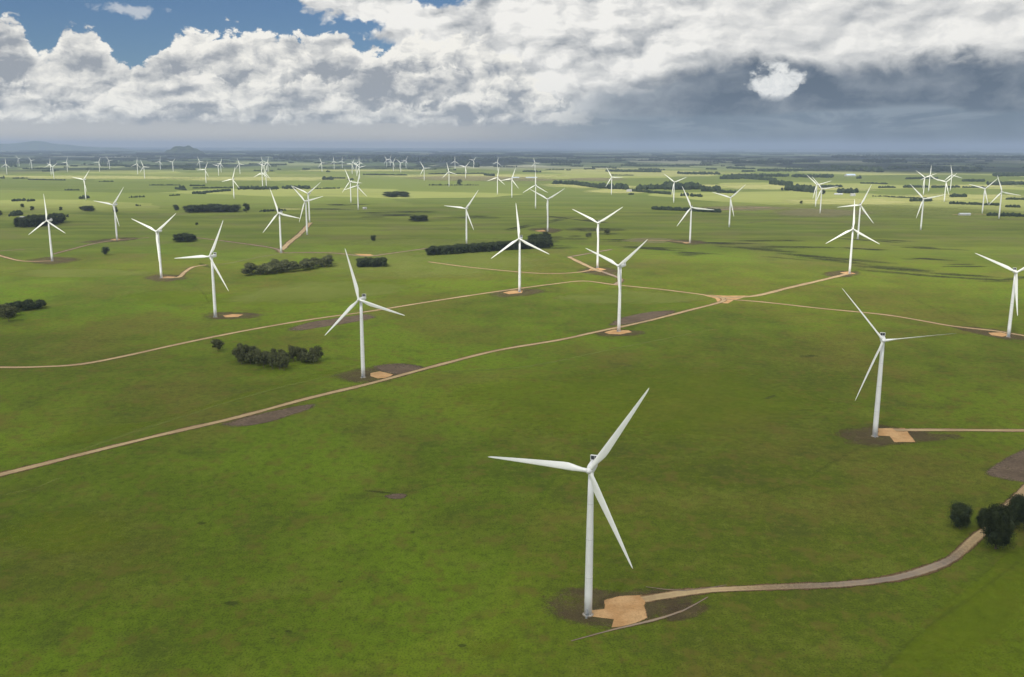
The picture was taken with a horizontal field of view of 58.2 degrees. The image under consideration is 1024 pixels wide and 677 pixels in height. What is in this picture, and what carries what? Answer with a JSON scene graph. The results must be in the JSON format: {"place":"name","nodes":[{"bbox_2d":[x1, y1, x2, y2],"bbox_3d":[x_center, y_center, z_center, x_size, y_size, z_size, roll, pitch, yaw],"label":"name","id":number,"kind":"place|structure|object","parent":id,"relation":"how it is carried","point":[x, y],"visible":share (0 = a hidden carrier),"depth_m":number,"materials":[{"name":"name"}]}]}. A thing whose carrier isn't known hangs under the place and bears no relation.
{"place":"outdoors","nodes":[
{"label":"outdoors","id":0,"kind":"place"},
{"bbox_2d":[0,255,47,261],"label":"gravel road","id":1,"kind":"structure","parent":0,"point":[16,259],"depth_m":1940.68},
{"bbox_2d":[28,257,76,263],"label":"bare soil","id":2,"kind":"structure","parent":0,"point":[54,261],"depth_m":1926.05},
{"bbox_2d":[0,141,136,150],"bbox_3d":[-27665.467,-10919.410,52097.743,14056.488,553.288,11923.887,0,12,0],"label":"mountain","id":3,"kind":"structure","parent":0,"point":[36,145],"depth_m":50560.90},
{"bbox_2d":[53,237,148,253],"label":"gravel road","id":4,"kind":"structure","parent":0,"point":[90,244],"depth_m":2219.47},
{"bbox_2d":[84,237,133,242],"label":"bare soil","id":5,"kind":"structure","parent":0,"point":[108,240],"depth_m":2340.52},
{"bbox_2d":[147,274,185,281],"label":"bare soil","id":6,"kind":"structure","parent":0,"point":[156,277],"depth_m":1667.54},
{"bbox_2d":[164,265,203,277],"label":"gravel road","id":7,"kind":"structure","parent":0,"point":[184,272],"depth_m":1747.26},
{"bbox_2d":[164,145,205,154],"bbox_3d":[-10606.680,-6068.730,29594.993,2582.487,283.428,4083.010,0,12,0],"label":"hill","id":8,"kind":"structure","parent":0,"point":[181,149],"depth_m":28491.16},
{"bbox_2d":[203,312,261,318],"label":"bare soil","id":9,"kind":"structure","parent":0,"point":[221,316],"depth_m":1303.10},
{"bbox_2d":[196,237,283,251],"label":"gravel road","id":10,"kind":"structure","parent":0,"point":[277,249],"depth_m":2252.60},
{"bbox_2d":[223,404,313,426],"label":"dug soil","id":11,"kind":"structure","parent":0,"point":[266,417],"depth_m":814.69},
{"bbox_2d":[279,223,312,249],"bbox_3d":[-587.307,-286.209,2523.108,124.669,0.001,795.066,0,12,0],"label":"gravel road","id":12,"kind":"structure","parent":0,"point":[291,240],"depth_m":2429.89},
{"bbox_2d":[290,314,373,330],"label":"dug soil","id":13,"kind":"structure","parent":0,"point":[324,323],"depth_m":1252.68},
{"bbox_2d":[282,248,425,255],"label":"gravel road","id":14,"kind":"structure","parent":0,"point":[351,254],"depth_m":2083.84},
{"bbox_2d":[0,281,721,367],"bbox_3d":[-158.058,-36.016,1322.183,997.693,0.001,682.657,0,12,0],"label":"gravel road","id":15,"kind":"structure","parent":0,"point":[131,354],"depth_m":1223.20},
{"bbox_2d":[0,295,725,476],"bbox_3d":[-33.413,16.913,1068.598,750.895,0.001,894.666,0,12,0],"label":"gravel road","id":16,"kind":"structure","parent":0,"point":[30,467],"depth_m":859.50,"materials":[{"name":"gravel"}]},
{"bbox_2d":[337,368,405,381],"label":"bare soil","id":17,"kind":"structure","parent":0,"point":[358,376],"depth_m":962.08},
{"bbox_2d":[370,371,392,377],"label":"gravel pad","id":18,"kind":"object","parent":17,"relation":"on","point":[379,374],"visible":1,"depth_m":966.47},
{"bbox_2d":[385,493,405,498],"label":"dug soil","id":19,"kind":"structure","parent":0,"point":[396,496],"depth_m":628.89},
{"bbox_2d":[374,363,428,373],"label":"bare soil","id":20,"kind":"structure","parent":0,"point":[398,368],"depth_m":997.40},
{"bbox_2d":[431,262,591,273],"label":"gravel road","id":21,"kind":"structure","parent":0,"point":[511,271],"depth_m":1788.06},
{"bbox_2d":[0,147,1023,676],"bbox_3d":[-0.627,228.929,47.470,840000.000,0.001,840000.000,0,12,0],"label":"ground","id":22,"kind":"structure","parent":0,"point":[298,545],"depth_m":793.22,"materials":[{"name":"plant"}]},
{"bbox_2d":[1,306,16,321],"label":"pasture tree","id":23,"kind":"object","parent":22,"relation":"on","point":[6,311],"visible":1,"depth_m":1249.09,"materials":[{"name":"green plant"}]},
{"bbox_2d":[15,218,29,226],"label":"pine tree","id":24,"kind":"object","parent":22,"relation":"on","point":[20,224],"visible":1,"depth_m":2706.41,"materials":[{"name":"green plant"}]},
{"bbox_2d":[28,217,38,226],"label":"pine tree","id":25,"kind":"object","parent":22,"relation":"on","point":[33,223],"visible":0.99,"depth_m":2716.91,"materials":[{"name":"green plant"}]},
{"bbox_2d":[30,194,64,260],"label":"wind turbine","id":26,"kind":"object","parent":22,"relation":"on","point":[50,242],"visible":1,"depth_m":1903.72,"materials":[{"name":"paint"}]},
{"bbox_2d":[56,214,65,222],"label":"pine tree","id":27,"kind":"object","parent":22,"relation":"on","point":[62,218],"visible":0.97,"depth_m":2856.79,"materials":[{"name":"green plant"}]},
{"bbox_2d":[18,176,195,178],"bbox_3d":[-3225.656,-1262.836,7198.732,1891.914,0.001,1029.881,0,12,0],"label":"dry pasture","id":28,"kind":"structure","parent":22,"relation":"on","point":[109,177],"depth_m":7142.96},
{"bbox_2d":[96,189,122,239],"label":"wind turbine","id":29,"kind":"object","parent":22,"relation":"on","point":[114,205],"visible":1,"depth_m":2345.68,"materials":[{"name":"paint"}]},
{"bbox_2d":[133,214,174,277],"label":"wind turbine","id":30,"kind":"object","parent":22,"relation":"on","point":[158,230],"visible":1,"depth_m":1658.47,"materials":[{"name":"paint"}]},
{"bbox_2d":[0,176,339,215],"bbox_3d":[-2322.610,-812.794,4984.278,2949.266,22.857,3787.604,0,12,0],"label":"tree belt","id":31,"kind":"object","parent":22,"relation":"on","point":[20,212],"visible":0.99,"depth_m":5153.63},
{"bbox_2d":[174,221,228,317],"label":"wind turbine","id":32,"kind":"object","parent":22,"relation":"on","point":[211,257],"visible":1,"depth_m":1275.54,"materials":[{"name":"paint"}]},
{"bbox_2d":[209,339,224,348],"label":"pasture tree","id":33,"kind":"object","parent":22,"relation":"on","point":[217,344],"visible":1,"depth_m":1070.12,"materials":[{"name":"green plant"}]},
{"bbox_2d":[211,206,227,211],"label":"dark tree","id":34,"kind":"object","parent":22,"relation":"on","point":[221,208],"visible":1,"depth_m":3355.25,"materials":[{"name":"green plant"}]},
{"bbox_2d":[226,205,242,211],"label":"dark tree","id":35,"kind":"object","parent":22,"relation":"on","point":[233,208],"visible":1,"depth_m":3361.18,"materials":[{"name":"green plant"}]},
{"bbox_2d":[236,352,243,363],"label":"gum tree","id":36,"kind":"object","parent":22,"relation":"on","point":[239,358],"visible":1,"depth_m":1007.35,"materials":[{"name":"green plant"}]},
{"bbox_2d":[175,176,321,180],"bbox_3d":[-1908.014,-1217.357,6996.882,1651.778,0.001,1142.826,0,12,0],"label":"dry pasture","id":37,"kind":"structure","parent":22,"relation":"on","point":[254,178],"depth_m":6985.84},
{"bbox_2d":[244,352,254,363],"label":"gum tree","id":38,"kind":"object","parent":22,"relation":"on","point":[249,356],"visible":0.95,"depth_m":1007.21,"materials":[{"name":"green plant"}]},
{"bbox_2d":[245,263,256,273],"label":"gum tree","id":39,"kind":"object","parent":22,"relation":"on","point":[252,267],"visible":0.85,"depth_m":1715.10,"materials":[{"name":"green plant"}]},
{"bbox_2d":[254,264,263,274],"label":"gum tree","id":40,"kind":"object","parent":22,"relation":"on","point":[259,268],"visible":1,"depth_m":1711.80,"materials":[{"name":"green plant"}]},
{"bbox_2d":[259,352,268,367],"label":"gum tree","id":41,"kind":"object","parent":22,"relation":"on","point":[263,359],"visible":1,"depth_m":989.70,"materials":[{"name":"green plant"}]},
{"bbox_2d":[261,265,273,274],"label":"gum tree","id":42,"kind":"object","parent":22,"relation":"on","point":[267,268],"visible":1,"depth_m":1718.75,"materials":[{"name":"green plant"}]},
{"bbox_2d":[267,353,276,368],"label":"gum tree","id":43,"kind":"object","parent":22,"relation":"on","point":[271,358],"visible":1,"depth_m":986.28,"materials":[{"name":"green plant"}]},
{"bbox_2d":[275,353,283,369],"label":"gum tree","id":44,"kind":"object","parent":22,"relation":"on","point":[279,357],"visible":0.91,"depth_m":983.93,"materials":[{"name":"green plant"}]},
{"bbox_2d":[263,189,297,252],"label":"wind turbine","id":45,"kind":"object","parent":22,"relation":"on","point":[280,212],"visible":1,"depth_m":2060.94,"materials":[{"name":"paint"}]},
{"bbox_2d":[278,357,288,367],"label":"gum tree","id":46,"kind":"object","parent":22,"relation":"on","point":[284,362],"visible":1,"depth_m":978.57,"materials":[{"name":"green plant"}]},
{"bbox_2d":[282,262,292,269],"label":"gum tree","id":47,"kind":"object","parent":22,"relation":"on","point":[286,265],"visible":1,"depth_m":1746.34,"materials":[{"name":"green plant"}]},
{"bbox_2d":[289,348,296,361],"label":"gum tree","id":48,"kind":"object","parent":22,"relation":"on","point":[293,352],"visible":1,"depth_m":1020.78,"materials":[{"name":"green plant"}]},
{"bbox_2d":[293,185,316,221],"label":"wind turbine","id":49,"kind":"object","parent":22,"relation":"on","point":[309,192],"visible":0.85,"depth_m":2911.95,"materials":[{"name":"paint"}]},
{"bbox_2d":[300,352,309,363],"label":"gum tree","id":50,"kind":"object","parent":22,"relation":"on","point":[306,355],"visible":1,"depth_m":1010.97,"materials":[{"name":"green plant"}]},
{"bbox_2d":[293,188,322,234],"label":"wind turbine","id":51,"kind":"object","parent":22,"relation":"on","point":[306,200],"visible":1,"depth_m":2494.14,"materials":[{"name":"paint"}]},
{"bbox_2d":[308,354,318,362],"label":"gum tree","id":52,"kind":"object","parent":22,"relation":"on","point":[313,358],"visible":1,"depth_m":1012.91,"materials":[{"name":"green plant"}]},
{"bbox_2d":[311,345,323,359],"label":"gum tree","id":53,"kind":"object","parent":22,"relation":"on","point":[318,352],"visible":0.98,"depth_m":1022.95,"materials":[{"name":"green plant"}]},
{"bbox_2d":[321,256,330,267],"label":"gum tree","id":54,"kind":"object","parent":22,"relation":"on","point":[325,261],"visible":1,"depth_m":1821.28,"materials":[{"name":"green plant"}]},
{"bbox_2d":[345,172,363,209],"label":"wind turbine","id":55,"kind":"object","parent":22,"relation":"on","point":[357,185],"visible":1,"depth_m":3510.47,"materials":[{"name":"paint"}]},
{"bbox_2d":[298,169,417,170],"bbox_3d":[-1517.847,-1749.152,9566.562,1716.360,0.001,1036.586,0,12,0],"label":"dry pasture","id":56,"kind":"structure","parent":22,"relation":"on","point":[358,170],"depth_m":9502.74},
{"bbox_2d":[325,249,404,377],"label":"wind turbine","id":57,"kind":"object","parent":22,"relation":"on","point":[360,299],"visible":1,"depth_m":939.75,"materials":[{"name":"paint"}]},
{"bbox_2d":[449,191,477,243],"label":"wind turbine","id":58,"kind":"object","parent":22,"relation":"on","point":[466,208],"visible":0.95,"depth_m":2271.42,"materials":[{"name":"paint"}]},
{"bbox_2d":[390,174,554,177],"bbox_3d":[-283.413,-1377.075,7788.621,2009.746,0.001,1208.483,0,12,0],"label":"dry pasture","id":59,"kind":"structure","parent":22,"relation":"on","point":[474,175],"depth_m":7668.15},
{"bbox_2d":[0,148,1023,184],"bbox_3d":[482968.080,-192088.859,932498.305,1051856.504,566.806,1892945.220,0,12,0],"label":"wood","id":60,"kind":"object","parent":22,"relation":"on","point":[462,159],"visible":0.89,"depth_m":19263.16,"materials":[{"name":"green plant"}]},
{"bbox_2d":[492,206,548,291],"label":"wind turbine","id":61,"kind":"object","parent":22,"relation":"on","point":[520,237],"visible":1,"depth_m":1506.59,"materials":[{"name":"paint"}]},
{"bbox_2d":[524,171,547,207],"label":"wind turbine","id":62,"kind":"object","parent":22,"relation":"on","point":[535,185],"visible":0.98,"depth_m":3608.52,"materials":[{"name":"paint"}]},
{"bbox_2d":[530,188,564,230],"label":"wind turbine","id":63,"kind":"object","parent":22,"relation":"on","point":[547,205],"visible":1,"depth_m":2616.77,"materials":[{"name":"paint"}]},
{"bbox_2d":[490,388,648,618],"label":"wind turbine","id":64,"kind":"object","parent":22,"relation":"on","point":[593,486],"visible":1,"depth_m":455.20,"materials":[{"name":"paint"}]},
{"bbox_2d":[549,184,635,187],"bbox_3d":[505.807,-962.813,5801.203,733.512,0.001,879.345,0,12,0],"label":"dry pasture","id":65,"kind":"structure","parent":22,"relation":"on","point":[564,185],"depth_m":5702.47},
{"bbox_2d":[573,208,620,267],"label":"wind turbine","id":66,"kind":"object","parent":22,"relation":"on","point":[598,223],"visible":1,"depth_m":1811.87,"materials":[{"name":"paint"}]},
{"bbox_2d":[586,239,647,331],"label":"wind turbine","id":67,"kind":"object","parent":22,"relation":"on","point":[619,267],"visible":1,"depth_m":1183.46,"materials":[{"name":"paint"}]},
{"bbox_2d":[592,189,642,192],"bbox_3d":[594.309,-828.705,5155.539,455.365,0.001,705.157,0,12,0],"label":"dry pasture","id":68,"kind":"structure","parent":22,"relation":"on","point":[614,191],"depth_m":5056.68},
{"bbox_2d":[552,180,736,212],"bbox_3d":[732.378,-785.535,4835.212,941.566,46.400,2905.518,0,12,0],"label":"dark wood","id":69,"kind":"object","parent":22,"relation":"on","point":[665,185],"visible":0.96,"depth_m":5287.76,"materials":[{"name":"plant"}]},
{"bbox_2d":[551,169,737,173],"bbox_3d":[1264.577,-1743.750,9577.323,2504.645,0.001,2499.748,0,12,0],"label":"dry pasture","id":70,"kind":"structure","parent":22,"relation":"on","point":[606,169],"depth_m":9761.86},
{"bbox_2d":[677,188,711,242],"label":"wind turbine","id":71,"kind":"object","parent":22,"relation":"on","point":[691,206],"visible":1,"depth_m":2306.23,"materials":[{"name":"paint"}]},
{"bbox_2d":[704,295,739,302],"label":"gravel pad","id":72,"kind":"object","parent":22,"relation":"on","point":[719,299],"visible":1,"depth_m":1462.02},
{"bbox_2d":[713,184,745,226],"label":"wind turbine","id":73,"kind":"object","parent":22,"relation":"on","point":[730,197],"visible":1,"depth_m":2769.30,"materials":[{"name":"paint"}]},
{"bbox_2d":[702,185,846,189],"bbox_3d":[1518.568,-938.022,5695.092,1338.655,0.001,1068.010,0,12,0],"label":"dry pasture","id":74,"kind":"structure","parent":22,"relation":"on","point":[758,186],"depth_m":5760.40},
{"bbox_2d":[605,169,1023,216],"bbox_3d":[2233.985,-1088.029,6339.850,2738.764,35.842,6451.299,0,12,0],"label":"dark wood","id":75,"kind":"object","parent":22,"relation":"on","point":[788,185],"visible":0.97,"depth_m":5949.18,"materials":[{"name":"plant"}]},
{"bbox_2d":[807,175,829,206],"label":"wind turbine","id":76,"kind":"object","parent":22,"relation":"on","point":[816,189],"visible":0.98,"depth_m":3762.27,"materials":[{"name":"paint"}]},
{"bbox_2d":[813,178,837,212],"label":"wind turbine","id":77,"kind":"object","parent":22,"relation":"on","point":[821,193],"visible":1,"depth_m":3384.01,"materials":[{"name":"paint"}]},
{"bbox_2d":[827,199,878,273],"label":"wind turbine","id":78,"kind":"object","parent":22,"relation":"on","point":[851,247],"visible":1,"depth_m":1741.82,"materials":[{"name":"paint"}]},
{"bbox_2d":[841,184,871,238],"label":"wind turbine","id":79,"kind":"object","parent":22,"relation":"on","point":[860,211],"visible":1,"depth_m":2414.09,"materials":[{"name":"paint"}]},
{"bbox_2d":[795,198,918,204],"bbox_3d":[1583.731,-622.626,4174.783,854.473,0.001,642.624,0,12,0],"label":"dry pasture","id":80,"kind":"structure","parent":22,"relation":"on","point":[866,201],"depth_m":4159.40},
{"bbox_2d":[844,291,954,437],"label":"wind turbine","id":81,"kind":"object","parent":22,"relation":"on","point":[883,339],"visible":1,"depth_m":750.82,"materials":[{"name":"paint"}]},
{"bbox_2d":[910,184,945,229],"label":"wind turbine","id":82,"kind":"object","parent":22,"relation":"on","point":[922,203],"visible":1,"depth_m":2691.98,"materials":[{"name":"paint"}]},
{"bbox_2d":[896,194,1018,199],"bbox_3d":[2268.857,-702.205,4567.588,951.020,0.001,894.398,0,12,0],"label":"dry pasture","id":83,"kind":"structure","parent":22,"relation":"on","point":[947,197],"depth_m":4538.11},
{"bbox_2d":[947,500,973,529],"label":"broadleaf tree","id":84,"kind":"object","parent":22,"relation":"on","point":[961,514],"visible":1,"depth_m":573.94,"materials":[{"name":"green plant"}]},
{"bbox_2d":[921,185,1018,187],"bbox_3d":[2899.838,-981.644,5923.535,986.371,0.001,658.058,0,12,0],"label":"dry pasture","id":85,"kind":"structure","parent":22,"relation":"on","point":[981,185],"depth_m":6015.72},
{"bbox_2d":[975,507,987,528],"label":"broadleaf tree","id":86,"kind":"object","parent":22,"relation":"on","point":[980,515],"visible":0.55,"depth_m":576.11,"materials":[{"name":"green plant"}]},
{"bbox_2d":[969,178,997,212],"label":"wind turbine","id":87,"kind":"object","parent":22,"relation":"on","point":[984,188],"visible":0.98,"depth_m":3397.33,"materials":[{"name":"paint"}]},
{"bbox_2d":[975,253,1023,336],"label":"wind turbine","id":88,"kind":"object","parent":22,"relation":"on","point":[1015,286],"visible":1,"depth_m":1154.23,"materials":[{"name":"paint"}]},
{"bbox_2d":[980,503,1021,549],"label":"broadleaf tree","id":89,"kind":"object","parent":22,"relation":"on","point":[999,529],"visible":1,"depth_m":542.22,"materials":[{"name":"green plant"}]},
{"bbox_2d":[992,176,1016,218],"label":"wind turbine","id":90,"kind":"object","parent":22,"relation":"on","point":[1001,198],"visible":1,"depth_m":3144.48,"materials":[{"name":"paint"}]},
{"bbox_2d":[1006,493,1023,528],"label":"broadleaf tree","id":91,"kind":"object","parent":22,"relation":"on","point":[1016,503],"visible":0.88,"depth_m":574.63,"materials":[{"name":"green plant"}]},
{"bbox_2d":[0,0,1023,149],"label":"sky","id":92,"kind":"structure","parent":0,"point":[575,74],"materials":[{"name":"white"}]},
{"bbox_2d":[493,288,542,296],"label":"bare soil","id":93,"kind":"structure","parent":0,"point":[529,291],"depth_m":1516.93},
{"bbox_2d":[533,228,561,232],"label":"bare soil","id":94,"kind":"structure","parent":0,"point":[548,231],"depth_m":2658.49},
{"bbox_2d":[567,257,604,271],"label":"gravel road","id":95,"kind":"structure","parent":0,"point":[584,264],"depth_m":1883.52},
{"bbox_2d":[582,267,617,274],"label":"bare soil","id":96,"kind":"structure","parent":0,"point":[608,270],"depth_m":1777.47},
{"bbox_2d":[598,329,643,335],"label":"bare soil","id":97,"kind":"structure","parent":0,"point":[625,334],"depth_m":1177.55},
{"bbox_2d":[605,330,630,333],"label":"gravel pad","id":98,"kind":"object","parent":97,"relation":"on","point":[616,332],"visible":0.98,"depth_m":1190.22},
{"bbox_2d":[547,587,695,627],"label":"bare soil","id":99,"kind":"structure","parent":0,"point":[571,613],"depth_m":479.95,"materials":[{"name":"soil"}]},
{"bbox_2d":[592,595,646,626],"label":"gravel pad","id":100,"kind":"object","parent":99,"relation":"on","point":[621,611],"visible":0.99,"depth_m":474.51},
{"bbox_2d":[571,597,707,640],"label":"gravel road","id":101,"kind":"structure","parent":0,"point":[652,619],"depth_m":463.54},
{"bbox_2d":[609,311,674,325],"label":"dug soil","id":102,"kind":"structure","parent":0,"point":[635,318],"depth_m":1296.19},
{"bbox_2d":[662,603,706,620],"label":"bare soil","id":103,"kind":"structure","parent":0,"point":[688,612],"depth_m":473.85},
{"bbox_2d":[666,239,705,244],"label":"bare soil","id":104,"kind":"structure","parent":0,"point":[692,241],"depth_m":2352.99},
{"bbox_2d":[649,585,724,590],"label":"gravel road","id":105,"kind":"structure","parent":0,"point":[687,589],"depth_m":497.14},
{"bbox_2d":[720,274,848,297],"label":"gravel road","id":106,"kind":"structure","parent":0,"point":[790,287],"depth_m":1579.15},
{"bbox_2d":[641,484,1023,602],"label":"gravel road","id":107,"kind":"structure","parent":0,"point":[971,541],"depth_m":500.79,"materials":[{"name":"gravel"}]},
{"bbox_2d":[824,271,857,276],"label":"bare soil","id":108,"kind":"structure","parent":0,"point":[835,273],"depth_m":1758.25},
{"bbox_2d":[776,553,963,588],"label":"worn road","id":109,"kind":"structure","parent":0,"point":[934,566],"depth_m":510.54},
{"bbox_2d":[723,299,1023,335],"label":"gravel road","id":110,"kind":"structure","parent":0,"point":[880,314],"depth_m":1324.21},
{"bbox_2d":[840,425,959,445],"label":"bare soil","id":111,"kind":"structure","parent":0,"point":[866,437],"depth_m":760.64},
{"bbox_2d":[878,428,914,441],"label":"gravel pad","id":112,"kind":"object","parent":111,"relation":"on","point":[898,436],"visible":0.96,"depth_m":768.23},
{"bbox_2d":[892,428,1023,431],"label":"gravel road","id":113,"kind":"structure","parent":0,"point":[951,429],"depth_m":781.82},
{"bbox_2d":[950,326,1023,339],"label":"bare soil","id":114,"kind":"structure","parent":0,"point":[983,332],"depth_m":1196.55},
{"bbox_2d":[989,332,1006,336],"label":"gravel pad","id":115,"kind":"object","parent":114,"relation":"on","point":[999,334],"visible":0.93,"depth_m":1183.94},
{"bbox_2d":[987,450,1023,481],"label":"dug soil","id":116,"kind":"structure","parent":0,"point":[1011,467],"depth_m":687.16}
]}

